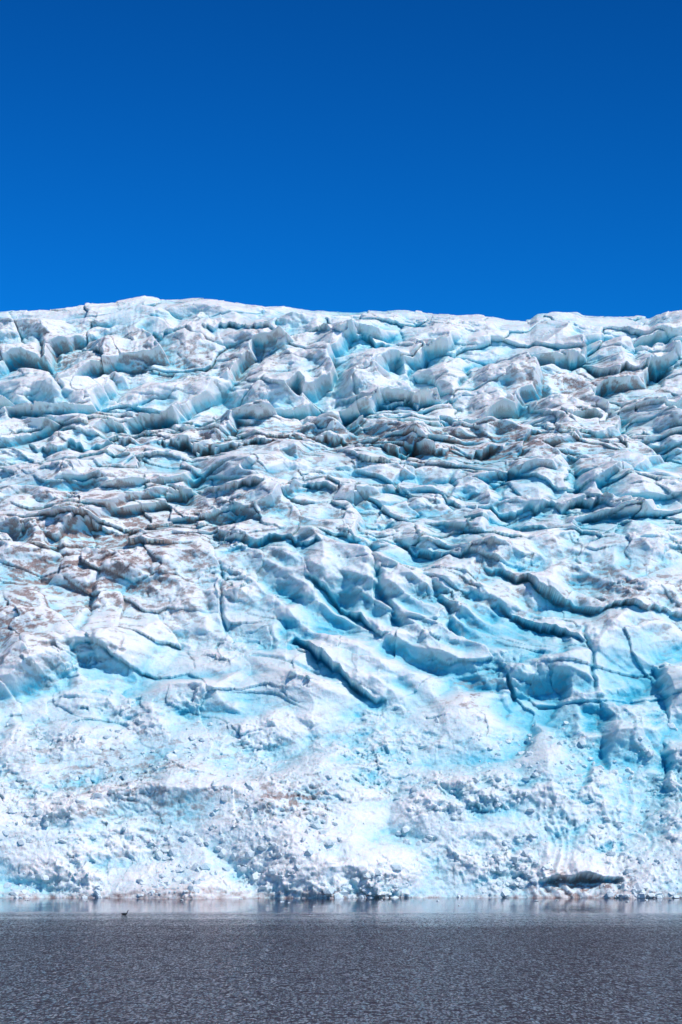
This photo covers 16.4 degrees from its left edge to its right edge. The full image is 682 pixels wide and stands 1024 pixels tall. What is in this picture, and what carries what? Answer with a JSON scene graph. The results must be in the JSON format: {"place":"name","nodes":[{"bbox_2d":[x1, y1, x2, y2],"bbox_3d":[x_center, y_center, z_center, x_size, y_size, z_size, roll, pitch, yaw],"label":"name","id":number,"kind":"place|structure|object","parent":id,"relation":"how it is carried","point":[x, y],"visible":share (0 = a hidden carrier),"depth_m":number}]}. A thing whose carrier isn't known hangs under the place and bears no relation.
{"place":"outdoors","nodes":[
{"label":"outdoors","id":0,"kind":"place"},
{"bbox_2d":[0,296,681,898],"bbox_3d":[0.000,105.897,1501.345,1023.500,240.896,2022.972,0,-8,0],"label":"glacier","id":1,"kind":"object","parent":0,"point":[362,540],"visible":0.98,"depth_m":564.99},
{"bbox_2d":[0,717,681,897],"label":"ice rubble","id":2,"kind":"object","parent":1,"relation":"on","point":[526,851],"visible":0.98,"depth_m":504.33},
{"bbox_2d":[0,897,681,1023],"bbox_3d":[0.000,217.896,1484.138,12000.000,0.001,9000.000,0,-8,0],"label":"water","id":3,"kind":"structure","parent":0,"point":[445,960],"depth_m":236.24},
{"bbox_2d":[26,898,647,906],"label":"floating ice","id":4,"kind":"structure","parent":3,"relation":"on","point":[314,906],"depth_m":469.77},
{"bbox_2d":[0,0,681,321],"label":"sky","id":5,"kind":"structure","parent":0,"point":[520,160]}
]}

